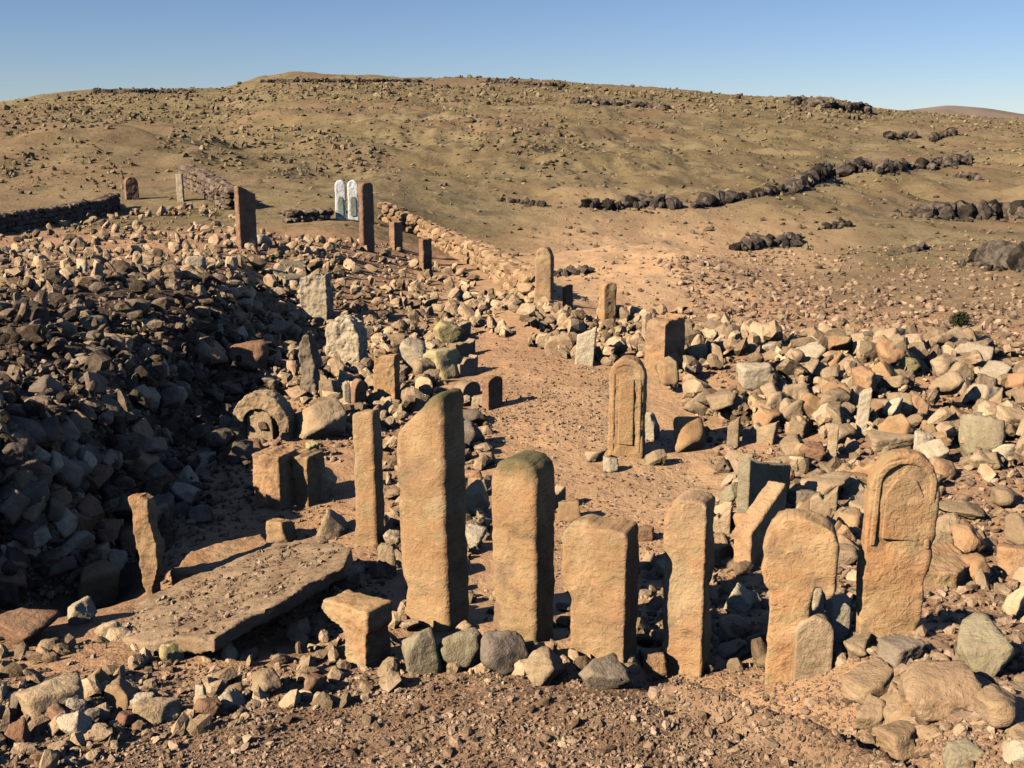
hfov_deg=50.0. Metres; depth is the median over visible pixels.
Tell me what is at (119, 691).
rock
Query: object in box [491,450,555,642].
standing stone
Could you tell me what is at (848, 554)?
rock
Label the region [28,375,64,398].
rock
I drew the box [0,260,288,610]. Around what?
rubble
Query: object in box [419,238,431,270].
standing stone
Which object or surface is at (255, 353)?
rock
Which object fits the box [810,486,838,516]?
broken slab
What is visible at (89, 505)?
rock
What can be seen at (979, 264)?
rock
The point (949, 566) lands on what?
fallen slab
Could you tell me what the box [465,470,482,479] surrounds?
rock
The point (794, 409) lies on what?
rock
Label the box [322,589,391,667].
broken pedestal
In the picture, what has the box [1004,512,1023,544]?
rock
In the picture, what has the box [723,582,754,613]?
rock
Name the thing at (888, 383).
rock
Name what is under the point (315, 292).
standing stone
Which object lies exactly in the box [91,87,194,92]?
rock outcrop
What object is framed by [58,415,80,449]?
rock
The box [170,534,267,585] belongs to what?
fallen slab
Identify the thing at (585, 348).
standing stone
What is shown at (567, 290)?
standing stone
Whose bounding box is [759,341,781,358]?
rock
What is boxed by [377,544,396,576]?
rock
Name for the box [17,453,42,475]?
rock
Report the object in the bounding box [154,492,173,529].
rock
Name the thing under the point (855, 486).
rock
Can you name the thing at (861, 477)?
rock
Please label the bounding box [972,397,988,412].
rock
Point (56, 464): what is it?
rock
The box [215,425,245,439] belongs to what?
rock
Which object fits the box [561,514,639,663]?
standing stone
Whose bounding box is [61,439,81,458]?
rock
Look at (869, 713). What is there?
rock
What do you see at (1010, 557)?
rock
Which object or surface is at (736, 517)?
rock
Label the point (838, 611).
standing stone
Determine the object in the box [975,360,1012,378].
rock
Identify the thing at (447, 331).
rock
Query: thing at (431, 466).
standing stone
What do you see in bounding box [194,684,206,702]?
rock
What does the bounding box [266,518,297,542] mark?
rock
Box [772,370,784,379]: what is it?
rock
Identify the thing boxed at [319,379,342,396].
rock
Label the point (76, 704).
rock
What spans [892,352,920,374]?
rock
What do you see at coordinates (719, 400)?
rock
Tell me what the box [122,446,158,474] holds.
rock
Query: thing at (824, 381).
rock
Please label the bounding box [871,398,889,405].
rock
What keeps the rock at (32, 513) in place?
on the ground
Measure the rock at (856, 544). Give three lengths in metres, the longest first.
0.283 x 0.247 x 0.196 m
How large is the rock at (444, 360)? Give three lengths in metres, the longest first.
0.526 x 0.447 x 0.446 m
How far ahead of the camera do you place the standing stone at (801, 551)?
6.11 m
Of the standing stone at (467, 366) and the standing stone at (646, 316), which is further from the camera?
the standing stone at (646, 316)
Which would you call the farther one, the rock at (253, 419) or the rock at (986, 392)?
the rock at (986, 392)
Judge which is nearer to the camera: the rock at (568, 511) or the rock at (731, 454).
the rock at (568, 511)
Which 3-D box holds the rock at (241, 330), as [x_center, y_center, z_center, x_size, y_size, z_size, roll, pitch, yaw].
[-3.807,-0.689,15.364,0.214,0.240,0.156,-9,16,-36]
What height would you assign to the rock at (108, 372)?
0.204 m
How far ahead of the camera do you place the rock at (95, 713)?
5.51 m
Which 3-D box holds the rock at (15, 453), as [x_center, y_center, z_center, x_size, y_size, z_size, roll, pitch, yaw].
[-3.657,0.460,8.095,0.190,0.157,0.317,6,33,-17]
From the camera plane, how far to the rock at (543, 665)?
5.99 m
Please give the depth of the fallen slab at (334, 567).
7.04 m
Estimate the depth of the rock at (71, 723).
5.37 m
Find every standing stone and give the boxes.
[124,177,138,199]
[128,492,164,595]
[175,173,184,201]
[234,186,257,249]
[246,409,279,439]
[298,272,333,321]
[298,331,322,397]
[325,314,367,367]
[335,180,346,219]
[342,380,351,420]
[347,180,358,220]
[351,378,366,410]
[352,408,385,546]
[358,182,374,251]
[373,353,400,399]
[389,221,402,251]
[397,388,468,631]
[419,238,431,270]
[449,338,475,356]
[454,380,480,401]
[456,321,470,338]
[456,354,477,377]
[482,375,502,410]
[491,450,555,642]
[535,246,553,304]
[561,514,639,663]
[562,284,572,309]
[575,326,596,365]
[598,281,616,328]
[607,355,646,458]
[641,311,651,337]
[644,312,685,374]
[662,490,715,677]
[726,416,740,447]
[761,508,839,683]
[792,610,833,680]
[825,593,850,646]
[827,425,838,461]
[855,387,871,436]
[855,448,939,641]
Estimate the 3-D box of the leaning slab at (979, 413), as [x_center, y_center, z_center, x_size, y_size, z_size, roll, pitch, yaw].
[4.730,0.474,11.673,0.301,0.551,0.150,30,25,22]
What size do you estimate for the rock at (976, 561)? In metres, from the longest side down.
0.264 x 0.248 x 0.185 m
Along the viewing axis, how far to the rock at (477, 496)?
9.41 m
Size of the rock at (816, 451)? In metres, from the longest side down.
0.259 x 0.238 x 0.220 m
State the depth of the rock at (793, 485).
9.84 m
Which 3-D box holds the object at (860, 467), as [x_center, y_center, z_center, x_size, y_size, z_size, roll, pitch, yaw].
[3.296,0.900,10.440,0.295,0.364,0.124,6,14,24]
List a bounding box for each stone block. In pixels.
[252,445,296,510]
[290,448,325,506]
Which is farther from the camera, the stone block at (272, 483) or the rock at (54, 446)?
the stone block at (272, 483)
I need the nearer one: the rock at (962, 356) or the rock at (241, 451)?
the rock at (241, 451)
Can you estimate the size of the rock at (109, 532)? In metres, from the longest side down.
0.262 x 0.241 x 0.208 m
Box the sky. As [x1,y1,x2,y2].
[0,0,1023,113]
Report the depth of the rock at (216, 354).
13.81 m
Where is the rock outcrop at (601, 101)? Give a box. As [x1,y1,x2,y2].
[569,96,670,108]
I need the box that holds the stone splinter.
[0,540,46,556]
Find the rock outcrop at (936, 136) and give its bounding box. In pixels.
[928,127,957,141]
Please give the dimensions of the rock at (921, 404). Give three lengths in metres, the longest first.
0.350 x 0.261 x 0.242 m
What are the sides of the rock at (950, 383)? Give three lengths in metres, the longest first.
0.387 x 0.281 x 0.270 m
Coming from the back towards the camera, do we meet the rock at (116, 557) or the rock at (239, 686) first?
the rock at (116, 557)
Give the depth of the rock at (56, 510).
8.16 m
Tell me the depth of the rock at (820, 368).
13.45 m
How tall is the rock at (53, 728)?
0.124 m
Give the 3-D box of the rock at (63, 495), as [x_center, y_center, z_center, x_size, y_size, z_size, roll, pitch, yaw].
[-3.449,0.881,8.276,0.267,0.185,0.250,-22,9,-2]
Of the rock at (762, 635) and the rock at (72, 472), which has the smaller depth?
the rock at (762, 635)
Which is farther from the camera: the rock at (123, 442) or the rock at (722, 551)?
the rock at (123, 442)
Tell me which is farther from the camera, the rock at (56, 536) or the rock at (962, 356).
the rock at (962, 356)
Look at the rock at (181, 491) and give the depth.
9.65 m
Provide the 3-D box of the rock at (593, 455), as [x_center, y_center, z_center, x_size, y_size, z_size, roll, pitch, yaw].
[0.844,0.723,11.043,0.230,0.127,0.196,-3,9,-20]
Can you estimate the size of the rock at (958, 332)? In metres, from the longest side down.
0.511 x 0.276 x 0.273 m
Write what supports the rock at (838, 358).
on the ground
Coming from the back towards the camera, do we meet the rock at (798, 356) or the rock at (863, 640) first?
the rock at (798, 356)
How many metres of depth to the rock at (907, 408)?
11.97 m
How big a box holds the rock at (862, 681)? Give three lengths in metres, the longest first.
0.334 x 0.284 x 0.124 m
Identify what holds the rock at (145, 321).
on the ground
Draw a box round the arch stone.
[232,389,296,440]
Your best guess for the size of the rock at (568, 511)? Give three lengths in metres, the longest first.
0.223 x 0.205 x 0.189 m
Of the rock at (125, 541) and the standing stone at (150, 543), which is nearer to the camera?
the standing stone at (150, 543)
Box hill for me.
[903,106,1023,118]
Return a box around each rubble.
[0,202,1023,767]
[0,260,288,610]
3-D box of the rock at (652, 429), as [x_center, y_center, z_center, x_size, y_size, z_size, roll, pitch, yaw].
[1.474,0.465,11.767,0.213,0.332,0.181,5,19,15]
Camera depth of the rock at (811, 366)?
13.39 m
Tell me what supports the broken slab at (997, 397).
on the ground
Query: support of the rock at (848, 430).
on the ground
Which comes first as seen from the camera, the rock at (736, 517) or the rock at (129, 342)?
the rock at (736, 517)
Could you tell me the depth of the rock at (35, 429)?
8.25 m
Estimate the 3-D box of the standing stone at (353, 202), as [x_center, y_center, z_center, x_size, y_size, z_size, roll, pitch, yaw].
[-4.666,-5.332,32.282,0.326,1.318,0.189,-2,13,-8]
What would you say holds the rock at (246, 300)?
on the ground
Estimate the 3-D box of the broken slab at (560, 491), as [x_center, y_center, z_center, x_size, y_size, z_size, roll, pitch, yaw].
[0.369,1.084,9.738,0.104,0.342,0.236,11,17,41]
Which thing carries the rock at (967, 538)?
on the ground
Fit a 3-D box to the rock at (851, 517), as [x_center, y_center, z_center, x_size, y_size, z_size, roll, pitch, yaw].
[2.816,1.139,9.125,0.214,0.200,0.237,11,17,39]
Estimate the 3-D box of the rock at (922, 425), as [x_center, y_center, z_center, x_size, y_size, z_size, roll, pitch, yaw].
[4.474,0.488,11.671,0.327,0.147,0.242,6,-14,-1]
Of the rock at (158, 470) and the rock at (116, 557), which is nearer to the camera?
the rock at (116, 557)
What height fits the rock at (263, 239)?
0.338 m
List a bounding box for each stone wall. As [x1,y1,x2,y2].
[0,193,120,233]
[178,164,235,209]
[281,208,333,222]
[377,202,534,302]
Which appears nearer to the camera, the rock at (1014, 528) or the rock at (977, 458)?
the rock at (1014, 528)
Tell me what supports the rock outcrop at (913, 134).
on the ground
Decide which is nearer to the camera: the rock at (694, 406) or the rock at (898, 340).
the rock at (694, 406)
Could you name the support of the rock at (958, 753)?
on the ground
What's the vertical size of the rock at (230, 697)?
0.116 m
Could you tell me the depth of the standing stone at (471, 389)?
13.22 m
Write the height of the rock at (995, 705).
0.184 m
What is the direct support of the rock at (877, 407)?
on the ground
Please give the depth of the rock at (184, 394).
12.19 m
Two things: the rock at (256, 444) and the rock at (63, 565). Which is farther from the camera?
the rock at (256, 444)
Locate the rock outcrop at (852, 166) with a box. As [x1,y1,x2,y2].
[831,156,872,177]
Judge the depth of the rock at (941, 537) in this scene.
8.54 m
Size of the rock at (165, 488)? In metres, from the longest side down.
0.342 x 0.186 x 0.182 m
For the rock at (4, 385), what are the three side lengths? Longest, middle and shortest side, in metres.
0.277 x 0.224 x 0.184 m
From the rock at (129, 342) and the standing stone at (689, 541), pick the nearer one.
the standing stone at (689, 541)
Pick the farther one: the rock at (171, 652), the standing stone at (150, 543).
the standing stone at (150, 543)
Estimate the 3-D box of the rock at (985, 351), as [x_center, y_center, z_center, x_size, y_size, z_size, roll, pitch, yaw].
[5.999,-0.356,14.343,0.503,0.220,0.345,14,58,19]
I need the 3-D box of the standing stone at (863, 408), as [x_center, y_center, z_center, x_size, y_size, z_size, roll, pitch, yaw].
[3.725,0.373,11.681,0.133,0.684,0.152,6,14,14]
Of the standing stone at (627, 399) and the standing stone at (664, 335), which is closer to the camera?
the standing stone at (627, 399)
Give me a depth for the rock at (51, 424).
8.41 m
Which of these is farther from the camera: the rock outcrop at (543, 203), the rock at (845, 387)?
the rock outcrop at (543, 203)
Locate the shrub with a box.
[950,311,971,327]
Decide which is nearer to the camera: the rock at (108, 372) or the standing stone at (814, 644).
the standing stone at (814, 644)
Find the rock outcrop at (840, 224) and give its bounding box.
[821,220,852,228]
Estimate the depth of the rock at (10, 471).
7.99 m
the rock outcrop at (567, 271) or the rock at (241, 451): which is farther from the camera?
the rock outcrop at (567, 271)
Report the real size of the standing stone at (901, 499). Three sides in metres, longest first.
1.263 x 0.391 x 0.156 m
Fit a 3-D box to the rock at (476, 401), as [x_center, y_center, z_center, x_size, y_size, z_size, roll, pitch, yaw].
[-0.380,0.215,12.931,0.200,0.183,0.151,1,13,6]
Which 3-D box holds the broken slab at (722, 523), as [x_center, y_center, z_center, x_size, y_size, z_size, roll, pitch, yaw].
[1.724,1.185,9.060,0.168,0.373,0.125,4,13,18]
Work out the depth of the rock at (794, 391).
12.39 m
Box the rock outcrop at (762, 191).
[740,183,790,198]
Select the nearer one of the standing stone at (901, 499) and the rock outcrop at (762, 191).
the standing stone at (901, 499)
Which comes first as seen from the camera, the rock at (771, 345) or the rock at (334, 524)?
the rock at (334, 524)
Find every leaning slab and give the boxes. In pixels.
[734,481,786,566]
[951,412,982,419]
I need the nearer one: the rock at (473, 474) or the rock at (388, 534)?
the rock at (388, 534)
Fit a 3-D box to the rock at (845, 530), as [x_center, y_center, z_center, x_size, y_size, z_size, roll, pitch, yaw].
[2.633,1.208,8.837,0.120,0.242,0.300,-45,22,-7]
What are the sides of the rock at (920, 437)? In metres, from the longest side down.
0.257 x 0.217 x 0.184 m
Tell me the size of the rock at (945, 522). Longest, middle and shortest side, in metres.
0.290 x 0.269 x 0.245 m
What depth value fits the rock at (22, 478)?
7.99 m
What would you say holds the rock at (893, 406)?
on the rubble at (712, 340)
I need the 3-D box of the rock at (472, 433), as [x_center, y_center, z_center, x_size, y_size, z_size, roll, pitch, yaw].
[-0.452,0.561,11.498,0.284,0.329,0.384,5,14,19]
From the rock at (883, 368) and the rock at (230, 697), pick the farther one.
the rock at (883, 368)
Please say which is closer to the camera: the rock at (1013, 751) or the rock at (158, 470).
the rock at (1013, 751)
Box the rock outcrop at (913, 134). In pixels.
[883,130,917,139]
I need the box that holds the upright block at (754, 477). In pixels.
[736,457,790,511]
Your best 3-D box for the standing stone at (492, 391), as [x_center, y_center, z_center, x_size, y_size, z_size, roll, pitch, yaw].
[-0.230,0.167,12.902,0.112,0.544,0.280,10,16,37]
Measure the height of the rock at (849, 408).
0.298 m
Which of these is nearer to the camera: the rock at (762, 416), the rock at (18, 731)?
the rock at (18, 731)
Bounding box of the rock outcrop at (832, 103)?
[785,96,872,112]
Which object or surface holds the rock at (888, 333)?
on the rubble at (712, 340)
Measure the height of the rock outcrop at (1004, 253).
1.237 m
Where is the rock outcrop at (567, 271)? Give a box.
[553,265,594,276]
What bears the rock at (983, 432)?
on the ground
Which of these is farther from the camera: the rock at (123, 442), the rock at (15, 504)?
the rock at (123, 442)
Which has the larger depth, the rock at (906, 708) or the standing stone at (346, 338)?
the standing stone at (346, 338)
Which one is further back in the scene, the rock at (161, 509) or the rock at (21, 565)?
the rock at (161, 509)
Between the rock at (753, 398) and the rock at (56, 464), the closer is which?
the rock at (56, 464)
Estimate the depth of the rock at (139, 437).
10.31 m
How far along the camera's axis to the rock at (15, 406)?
8.46 m
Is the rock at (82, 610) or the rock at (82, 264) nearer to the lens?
the rock at (82, 610)
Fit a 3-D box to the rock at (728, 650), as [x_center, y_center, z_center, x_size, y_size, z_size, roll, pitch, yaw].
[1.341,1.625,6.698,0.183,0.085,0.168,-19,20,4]
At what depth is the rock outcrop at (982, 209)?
44.69 m
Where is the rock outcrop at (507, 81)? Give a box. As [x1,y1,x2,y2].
[485,78,568,86]
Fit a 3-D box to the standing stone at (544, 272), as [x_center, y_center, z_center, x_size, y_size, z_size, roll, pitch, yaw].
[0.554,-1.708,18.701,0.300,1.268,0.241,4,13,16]
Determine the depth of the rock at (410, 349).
15.07 m
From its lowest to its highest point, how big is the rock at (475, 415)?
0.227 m
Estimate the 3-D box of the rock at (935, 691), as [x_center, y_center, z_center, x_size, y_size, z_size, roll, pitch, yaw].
[2.081,1.468,5.263,0.407,0.167,0.346,-3,14,16]
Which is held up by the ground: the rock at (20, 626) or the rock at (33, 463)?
the rock at (20, 626)
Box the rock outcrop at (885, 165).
[872,152,974,174]
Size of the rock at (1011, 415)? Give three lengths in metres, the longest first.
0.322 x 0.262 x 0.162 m
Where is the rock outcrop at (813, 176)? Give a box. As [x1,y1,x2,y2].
[786,162,833,193]
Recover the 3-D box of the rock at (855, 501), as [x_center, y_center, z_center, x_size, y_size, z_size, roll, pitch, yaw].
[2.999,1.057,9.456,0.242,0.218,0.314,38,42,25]
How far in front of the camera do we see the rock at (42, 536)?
8.02 m
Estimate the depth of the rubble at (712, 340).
13.84 m
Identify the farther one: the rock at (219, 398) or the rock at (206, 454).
the rock at (219, 398)
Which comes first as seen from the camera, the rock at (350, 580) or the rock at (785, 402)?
the rock at (350, 580)
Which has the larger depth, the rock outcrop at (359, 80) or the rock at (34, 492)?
the rock outcrop at (359, 80)
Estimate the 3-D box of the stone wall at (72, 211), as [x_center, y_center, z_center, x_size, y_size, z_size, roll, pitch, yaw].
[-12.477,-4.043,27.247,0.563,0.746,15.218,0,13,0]
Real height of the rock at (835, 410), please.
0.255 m
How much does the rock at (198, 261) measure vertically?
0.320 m
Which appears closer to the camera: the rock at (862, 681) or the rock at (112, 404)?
the rock at (862, 681)
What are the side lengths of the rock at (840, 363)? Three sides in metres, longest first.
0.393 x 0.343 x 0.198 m
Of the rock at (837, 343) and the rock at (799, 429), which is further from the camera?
the rock at (837, 343)
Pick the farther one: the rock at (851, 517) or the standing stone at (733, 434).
the standing stone at (733, 434)
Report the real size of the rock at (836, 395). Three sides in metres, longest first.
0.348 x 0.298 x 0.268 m
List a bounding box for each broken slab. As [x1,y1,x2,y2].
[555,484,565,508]
[713,506,732,533]
[742,421,779,444]
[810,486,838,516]
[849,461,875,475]
[989,387,1002,403]
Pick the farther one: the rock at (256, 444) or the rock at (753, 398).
the rock at (753, 398)
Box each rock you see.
[0,381,20,402]
[0,429,30,465]
[0,465,16,482]
[0,483,14,499]
[0,485,30,525]
[0,551,26,576]
[0,568,27,593]
[0,608,59,644]
[3,716,32,745]
[5,403,27,417]
[5,546,30,569]
[7,480,49,507]
[7,513,48,548]
[10,415,48,448]
[10,688,24,715]
[13,469,33,489]
[15,672,83,719]
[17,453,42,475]
[21,496,46,522]
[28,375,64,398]
[30,750,57,760]
[31,525,51,548]
[33,445,51,464]
[36,473,52,486]
[37,463,53,475]
[40,415,59,444]
[42,555,76,579]
[44,428,59,452]
[45,710,75,717]
[46,486,72,515]
[46,702,68,719]
[47,498,65,521]
[48,450,63,478]
[48,528,64,542]
[48,710,66,736]
[53,507,77,538]
[56,710,92,735]
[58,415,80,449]
[58,455,83,489]
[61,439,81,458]
[62,530,94,554]
[63,541,95,555]
[65,698,87,712]
[67,596,96,624]
[69,410,92,433]
[69,459,89,483]
[72,445,96,472]
[75,493,104,524]
[76,258,87,275]
[76,443,100,476]
[76,511,94,531]
[78,559,119,608]
[79,315,107,331]
[85,79,1023,279]
[85,464,113,494]
[85,707,102,723]
[87,667,111,682]
[90,542,110,559]
[95,518,120,542]
[99,434,129,449]
[99,451,122,470]
[100,395,119,415]
[103,362,114,376]
[103,674,137,710]
[104,332,133,352]
[106,549,127,570]
[114,494,132,517]
[115,522,137,552]
[115,710,136,726]
[117,443,140,459]
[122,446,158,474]
[128,418,154,436]
[128,431,147,446]
[129,692,155,703]
[130,384,151,399]
[132,697,183,724]
[142,317,156,329]
[142,437,167,453]
[144,461,168,480]
[147,387,160,410]
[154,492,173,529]
[156,503,167,521]
[159,528,169,533]
[159,643,184,662]
[161,474,178,493]
[163,358,169,375]
[169,482,200,505]
[176,386,187,405]
[177,465,198,483]
[185,255,205,268]
[193,697,224,716]
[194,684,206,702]
[195,331,227,365]
[198,451,216,466]
[213,392,223,403]
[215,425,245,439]
[216,682,243,696]
[218,687,246,710]
[220,438,264,460]
[228,339,268,371]
[228,441,255,463]
[233,326,247,340]
[237,298,252,304]
[250,668,282,694]
[257,234,271,247]
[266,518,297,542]
[267,319,293,335]
[295,397,346,439]
[304,673,327,692]
[305,440,318,449]
[316,508,348,539]
[318,467,336,500]
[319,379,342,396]
[329,567,362,591]
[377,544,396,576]
[383,529,400,542]
[398,337,425,369]
[401,627,440,675]
[412,357,435,374]
[423,347,460,379]
[433,320,464,342]
[438,627,481,667]
[463,408,488,425]
[464,420,484,448]
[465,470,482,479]
[465,523,487,548]
[466,479,489,510]
[471,394,481,408]
[479,452,496,464]
[480,630,528,675]
[524,646,565,686]
[535,641,555,652]
[556,498,580,522]
[578,652,631,689]
[584,450,606,461]
[603,456,618,472]
[638,525,654,541]
[638,648,669,679]
[644,449,666,465]
[645,412,659,440]
[656,356,678,385]
[673,416,705,452]
[682,391,708,415]
[706,390,738,410]
[714,543,732,565]
[716,638,744,658]
[718,482,737,507]
[718,619,738,641]
[723,395,750,419]
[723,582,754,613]
[724,450,754,463]
[731,512,745,527]
[736,362,771,390]
[745,631,767,649]
[748,394,765,418]
[752,405,782,425]
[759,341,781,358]
[760,382,780,397]
[760,596,768,608]
[766,391,789,409]
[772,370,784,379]
[779,397,795,409]
[779,400,808,423]
[779,434,803,455]
[783,382,809,399]
[786,488,818,507]
[788,417,813,438]
[789,482,803,490]
[790,348,806,362]
[794,340,825,360]
[798,496,813,511]
[799,392,820,422]
[799,441,825,463]
[800,356,819,381]
[800,470,851,494]
[811,402,851,422]
[812,588,824,610]
[815,362,825,376]
[818,377,835,383]
[818,383,851,396]
[819,378,841,392]
[819,387,850,404]
[822,381,837,391]
[823,591,841,596]
[825,423,858,443]
[826,403,843,424]
[826,515,856,541]
[828,335,852,350]
[828,350,842,365]
[834,516,848,531]
[836,532,859,546]
[837,533,859,551]
[838,357,863,369]
[838,474,864,499]
[838,480,849,493]
[838,507,862,528]
[838,543,857,565]
[840,657,893,704]
[841,402,855,416]
[843,640,868,658]
[844,471,866,484]
[844,493,863,513]
[846,632,871,657]
[849,384,866,404]
[851,366,877,391]
[853,693,884,729]
[866,430,913,451]
[870,398,883,418]
[871,360,897,390]
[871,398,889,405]
[872,720,916,761]
[873,327,904,338]
[876,339,906,364]
[876,634,925,667]
[877,413,914,433]
[880,375,909,389]
[882,397,902,417]
[886,392,912,417]
[888,333,910,365]
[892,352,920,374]
[899,659,981,722]
[900,694,912,715]
[912,394,929,416]
[913,430,933,449]
[915,420,935,431]
[915,438,949,459]
[928,371,964,394]
[930,355,957,377]
[931,430,953,446]
[931,456,956,480]
[932,530,953,544]
[936,512,959,534]
[939,499,985,519]
[942,737,985,767]
[947,326,972,341]
[948,361,974,380]
[950,405,968,418]
[951,523,986,553]
[952,352,984,366]
[953,420,958,426]
[954,341,993,363]
[956,611,1015,678]
[957,414,1006,455]
[958,451,1004,469]
[961,552,991,581]
[966,383,1003,403]
[968,449,1003,468]
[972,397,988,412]
[973,373,997,390]
[974,683,1016,728]
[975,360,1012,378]
[990,485,1020,507]
[991,444,1016,463]
[995,405,1023,428]
[997,542,1023,574]
[1001,739,1023,764]
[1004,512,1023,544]
[1005,372,1023,389]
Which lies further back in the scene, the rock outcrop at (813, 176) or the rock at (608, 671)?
the rock outcrop at (813, 176)
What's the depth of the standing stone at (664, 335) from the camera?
14.23 m
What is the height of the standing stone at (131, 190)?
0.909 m
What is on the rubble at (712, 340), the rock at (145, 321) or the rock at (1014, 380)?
the rock at (1014, 380)
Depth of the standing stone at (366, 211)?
26.17 m
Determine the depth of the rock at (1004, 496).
9.51 m
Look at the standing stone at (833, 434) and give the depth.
10.91 m
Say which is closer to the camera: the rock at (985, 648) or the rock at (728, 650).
the rock at (985, 648)
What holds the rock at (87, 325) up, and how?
on the ground
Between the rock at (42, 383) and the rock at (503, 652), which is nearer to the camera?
the rock at (503, 652)
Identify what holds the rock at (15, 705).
on the ground
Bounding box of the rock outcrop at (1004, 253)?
[968,239,1023,270]
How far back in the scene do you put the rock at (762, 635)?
6.72 m
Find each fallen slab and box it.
[122,536,352,655]
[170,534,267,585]
[273,260,306,286]
[923,542,969,588]
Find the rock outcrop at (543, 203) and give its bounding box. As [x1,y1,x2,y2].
[497,197,546,206]
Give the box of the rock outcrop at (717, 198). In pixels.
[690,190,745,208]
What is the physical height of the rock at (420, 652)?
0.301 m
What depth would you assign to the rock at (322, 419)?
11.61 m
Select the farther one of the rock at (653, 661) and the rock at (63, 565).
the rock at (63, 565)
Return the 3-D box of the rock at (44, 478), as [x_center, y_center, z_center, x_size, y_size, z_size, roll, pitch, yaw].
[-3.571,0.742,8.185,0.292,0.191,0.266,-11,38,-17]
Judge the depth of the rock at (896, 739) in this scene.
5.11 m
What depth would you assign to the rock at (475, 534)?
8.70 m
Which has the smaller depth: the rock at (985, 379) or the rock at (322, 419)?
the rock at (322, 419)
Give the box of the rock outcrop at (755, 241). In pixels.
[728,232,802,250]
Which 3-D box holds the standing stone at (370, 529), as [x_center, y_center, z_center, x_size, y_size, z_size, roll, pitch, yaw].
[-1.154,0.826,8.859,0.235,1.307,0.176,6,14,23]
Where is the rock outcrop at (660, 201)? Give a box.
[581,193,682,210]
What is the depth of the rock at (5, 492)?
7.92 m
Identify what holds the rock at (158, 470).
on the ground
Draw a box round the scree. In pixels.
[0,74,1023,273]
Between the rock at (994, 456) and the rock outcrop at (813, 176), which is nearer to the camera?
the rock at (994, 456)
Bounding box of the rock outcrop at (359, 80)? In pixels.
[260,78,422,82]
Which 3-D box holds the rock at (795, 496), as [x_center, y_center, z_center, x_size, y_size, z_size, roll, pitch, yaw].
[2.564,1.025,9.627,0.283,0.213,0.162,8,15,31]
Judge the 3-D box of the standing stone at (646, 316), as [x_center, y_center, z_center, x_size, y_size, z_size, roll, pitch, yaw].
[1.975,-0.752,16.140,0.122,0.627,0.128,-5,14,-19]
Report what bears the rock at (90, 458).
on the rubble at (93, 361)
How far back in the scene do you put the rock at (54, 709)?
5.45 m
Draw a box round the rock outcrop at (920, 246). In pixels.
[906,242,931,252]
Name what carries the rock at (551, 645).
on the ground
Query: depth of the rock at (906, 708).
5.31 m
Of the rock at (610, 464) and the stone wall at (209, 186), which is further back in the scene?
the stone wall at (209, 186)
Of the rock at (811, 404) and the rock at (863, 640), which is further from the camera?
the rock at (811, 404)
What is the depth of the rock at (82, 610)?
7.09 m
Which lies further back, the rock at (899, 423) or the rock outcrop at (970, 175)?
the rock outcrop at (970, 175)
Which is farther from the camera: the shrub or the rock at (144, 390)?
the shrub
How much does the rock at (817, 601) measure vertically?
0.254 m
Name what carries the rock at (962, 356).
on the ground
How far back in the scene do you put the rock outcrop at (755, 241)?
37.24 m
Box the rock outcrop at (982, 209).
[911,199,1023,220]
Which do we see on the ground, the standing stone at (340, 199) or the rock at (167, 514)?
the standing stone at (340, 199)
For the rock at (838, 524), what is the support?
on the ground
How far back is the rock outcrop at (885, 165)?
71.14 m
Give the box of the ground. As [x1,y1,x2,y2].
[0,71,1023,767]
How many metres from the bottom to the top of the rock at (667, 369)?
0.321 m
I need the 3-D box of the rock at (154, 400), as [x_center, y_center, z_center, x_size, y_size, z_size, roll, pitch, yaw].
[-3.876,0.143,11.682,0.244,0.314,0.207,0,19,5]
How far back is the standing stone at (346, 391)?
12.32 m
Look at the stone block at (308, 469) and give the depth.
9.87 m
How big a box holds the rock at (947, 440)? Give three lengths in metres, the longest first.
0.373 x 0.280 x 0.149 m
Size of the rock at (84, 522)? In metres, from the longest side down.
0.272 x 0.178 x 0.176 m
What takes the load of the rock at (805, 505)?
on the ground
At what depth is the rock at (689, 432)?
11.39 m
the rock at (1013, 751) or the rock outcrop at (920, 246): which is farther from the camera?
the rock outcrop at (920, 246)
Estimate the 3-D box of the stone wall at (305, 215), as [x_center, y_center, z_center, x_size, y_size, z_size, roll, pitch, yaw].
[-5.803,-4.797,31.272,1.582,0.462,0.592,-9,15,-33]
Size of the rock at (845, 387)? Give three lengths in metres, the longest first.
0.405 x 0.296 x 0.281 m
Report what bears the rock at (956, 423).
on the ground
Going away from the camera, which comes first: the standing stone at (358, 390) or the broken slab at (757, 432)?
the broken slab at (757, 432)
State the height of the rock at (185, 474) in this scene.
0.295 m
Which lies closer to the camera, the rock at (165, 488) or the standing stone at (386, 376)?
the rock at (165, 488)
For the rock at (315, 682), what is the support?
on the ground
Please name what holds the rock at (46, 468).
on the rubble at (93, 361)
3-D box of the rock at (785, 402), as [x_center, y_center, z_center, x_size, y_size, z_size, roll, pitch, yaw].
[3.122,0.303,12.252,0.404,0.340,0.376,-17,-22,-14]
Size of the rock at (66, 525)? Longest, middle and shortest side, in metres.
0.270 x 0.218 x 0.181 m
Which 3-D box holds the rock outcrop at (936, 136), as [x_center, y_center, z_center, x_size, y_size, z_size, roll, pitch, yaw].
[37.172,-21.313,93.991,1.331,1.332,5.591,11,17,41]
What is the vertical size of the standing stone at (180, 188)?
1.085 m
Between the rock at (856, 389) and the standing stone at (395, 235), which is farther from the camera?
the standing stone at (395, 235)
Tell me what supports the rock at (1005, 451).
on the ground
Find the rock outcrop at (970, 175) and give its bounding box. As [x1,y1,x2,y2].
[953,170,981,180]
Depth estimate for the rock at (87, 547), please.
8.37 m

